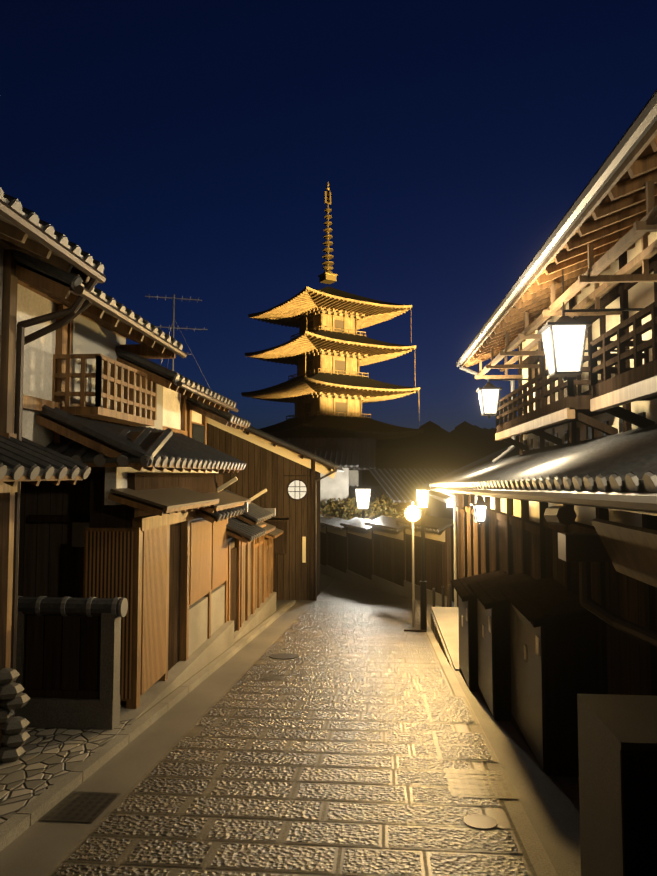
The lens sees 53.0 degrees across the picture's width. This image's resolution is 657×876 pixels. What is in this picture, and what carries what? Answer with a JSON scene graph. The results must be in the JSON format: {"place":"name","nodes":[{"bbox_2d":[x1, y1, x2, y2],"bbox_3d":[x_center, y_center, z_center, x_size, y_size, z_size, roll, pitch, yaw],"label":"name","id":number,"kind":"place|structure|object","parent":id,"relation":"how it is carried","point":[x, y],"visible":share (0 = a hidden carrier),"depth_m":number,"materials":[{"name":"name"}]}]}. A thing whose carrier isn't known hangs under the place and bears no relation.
{"place":"outdoors","nodes":[
{"label":"outdoors","id":0,"kind":"place"},
{"bbox_2d":[0,0,656,431],"label":"sky","id":1,"kind":"structure","parent":0,"point":[190,148],"materials":[{"name":"blue"}]},
{"bbox_2d":[276,600,579,813],"bbox_3d":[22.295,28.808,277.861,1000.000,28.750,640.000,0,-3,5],"label":"ground","id":2,"kind":"structure","parent":0,"point":[569,786],"depth_m":6.01,"materials":[{"name":"stone"}]},
{"bbox_2d":[0,187,105,762],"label":"house","id":3,"kind":"structure","parent":2,"relation":"on","point":[27,231],"depth_m":6.59,"materials":[{"name":"brown paint"}]},
{"bbox_2d":[0,719,136,824],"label":"stone paving","id":4,"kind":"structure","parent":2,"relation":"on","point":[50,757],"depth_m":6.51,"materials":[{"name":"grey stone"}]},
{"bbox_2d":[15,596,127,729],"bbox_3d":[-3.088,2.710,7.715,1.405,1.688,0.236,0,-3,5],"label":"side fence","id":5,"kind":"object","parent":2,"relation":"on","point":[68,659],"visible":0.9,"depth_m":7.66,"materials":[{"name":"wood"}]},
{"bbox_2d":[13,250,250,708],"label":"house","id":6,"kind":"structure","parent":2,"relation":"on","point":[104,402],"depth_m":9.04,"materials":[{"name":"brown wood"}]},
{"bbox_2d":[145,294,209,387],"bbox_3d":[-4.046,-1.805,16.490,2.179,3.600,2.115,-2,-4,36],"label":"antenna","id":7,"kind":"object","parent":6,"relation":"on","point":[173,298],"visible":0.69,"depth_m":16.48,"materials":[{"name":"grey"}]},
{"bbox_2d":[120,592,275,718],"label":"plinth","id":8,"kind":"structure","parent":2,"relation":"on","point":[223,638],"depth_m":10.96,"materials":[{"name":"stone"}]},
{"bbox_2d":[187,396,282,631],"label":"house","id":9,"kind":"structure","parent":8,"relation":"on","point":[251,534],"depth_m":14.59,"materials":[{"name":"brown wood"}]},
{"bbox_2d":[207,417,343,600],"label":"wooden building","id":10,"kind":"structure","parent":2,"relation":"on","point":[285,474],"depth_m":22.00,"materials":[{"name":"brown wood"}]},
{"bbox_2d":[0,600,580,875],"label":"kerb","id":11,"kind":"structure","parent":2,"relation":"on","point":[123,762],"depth_m":6.14,"materials":[{"name":"stone"}]},
{"bbox_2d":[46,573,552,875],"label":"road paving","id":12,"kind":"structure","parent":2,"relation":"on","point":[320,758],"depth_m":6.03,"materials":[{"name":"grey stone"}]},
{"bbox_2d":[39,653,518,829],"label":"road covers","id":13,"kind":"object","parent":12,"relation":"on","point":[76,806],"visible":0.98,"depth_m":6.17,"materials":[{"name":"grey metal"}]},
{"bbox_2d":[404,502,420,626],"bbox_3d":[2.045,3.052,15.908,0.400,3.000,0.081,0,-3,5],"label":"street lamp","id":14,"kind":"object","parent":12,"relation":"on","point":[412,513],"visible":0.92,"depth_m":15.93,"materials":[{"name":"grey metal"}]},
{"bbox_2d":[404,486,429,631],"bbox_3d":[2.054,2.783,15.223,0.645,3.350,0.351,1,-3,-18],"label":"street lamp","id":15,"kind":"object","parent":12,"relation":"on","point":[422,496],"visible":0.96,"depth_m":15.22,"materials":[{"name":"black metal"}]},
{"bbox_2d":[241,182,423,439],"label":"pagoda","id":16,"kind":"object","parent":2,"relation":"on","point":[329,390],"visible":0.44,"depth_m":75.66,"materials":[{"name":"brown wood"}]},
{"bbox_2d":[320,493,408,519],"bbox_3d":[2.063,4.914,34.538,5.671,4.099,5.162,0,-3,5],"label":"hedge","id":17,"kind":"object","parent":2,"relation":"on","point":[334,508],"visible":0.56,"depth_m":33.92,"materials":[{"name":"green plant"}]},
{"bbox_2d":[320,515,452,606],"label":"wall","id":18,"kind":"structure","parent":2,"relation":"on","point":[375,553],"depth_m":24.69,"materials":[{"name":"brown wood"}]},
{"bbox_2d":[354,485,371,518],"bbox_3d":[1.584,4.337,29.899,0.820,4.350,0.820,0,-3,5],"label":"lamp","id":19,"kind":"object","parent":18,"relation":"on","point":[363,494],"visible":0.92,"depth_m":29.69,"materials":[{"name":"white metal"}]},
{"bbox_2d":[353,503,427,519],"bbox_3d":[3.554,4.994,33.299,4.662,3.720,3.540,0,-3,5],"label":"shrub","id":20,"kind":"object","parent":2,"relation":"on","point":[397,514],"visible":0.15,"depth_m":32.57,"materials":[{"name":"green plant"}]},
{"bbox_2d":[279,437,518,601],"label":"houses","id":21,"kind":"structure","parent":2,"relation":"on","point":[398,475],"depth_m":38.43,"materials":[{"name":"white paint"}]},
{"bbox_2d":[432,584,451,606],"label":"posts","id":22,"kind":"object","parent":2,"relation":"on","point":[443,596],"visible":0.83,"depth_m":17.60,"materials":[{"name":"black metal"}]},
{"bbox_2d":[431,607,458,670],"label":"terrace","id":23,"kind":"structure","parent":2,"relation":"on","point":[445,625],"depth_m":13.72,"materials":[{"name":"concrete"}]},
{"bbox_2d":[451,570,596,776],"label":"cabinets","id":24,"kind":"object","parent":2,"relation":"on","point":[527,658],"visible":0.79,"depth_m":6.92,"materials":[{"name":"black wood"}]},
{"bbox_2d":[428,89,656,695],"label":"house","id":25,"kind":"structure","parent":2,"relation":"on","point":[586,444],"depth_m":7.32,"materials":[{"name":"brown wood"}]},
{"bbox_2d":[447,269,642,525],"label":"hanging lanterns","id":26,"kind":"object","parent":25,"relation":"attached to","point":[564,339],"visible":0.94,"depth_m":7.62,"materials":[{"name":"white metal"}]},
{"bbox_2d":[544,506,656,646],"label":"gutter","id":27,"kind":"object","parent":25,"relation":"attached to","point":[628,550],"visible":1,"depth_m":4.85,"materials":[{"name":"brown metal"}]},
{"bbox_2d":[577,694,656,875],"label":"granite wall","id":28,"kind":"structure","parent":2,"relation":"on","point":[617,745],"depth_m":3.58,"materials":[{"name":"grey stone"}]},
{"bbox_2d":[376,421,518,447],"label":"hill ridge","id":29,"kind":"structure","parent":0,"point":[464,434],"depth_m":218.21,"materials":[{"name":"black"}]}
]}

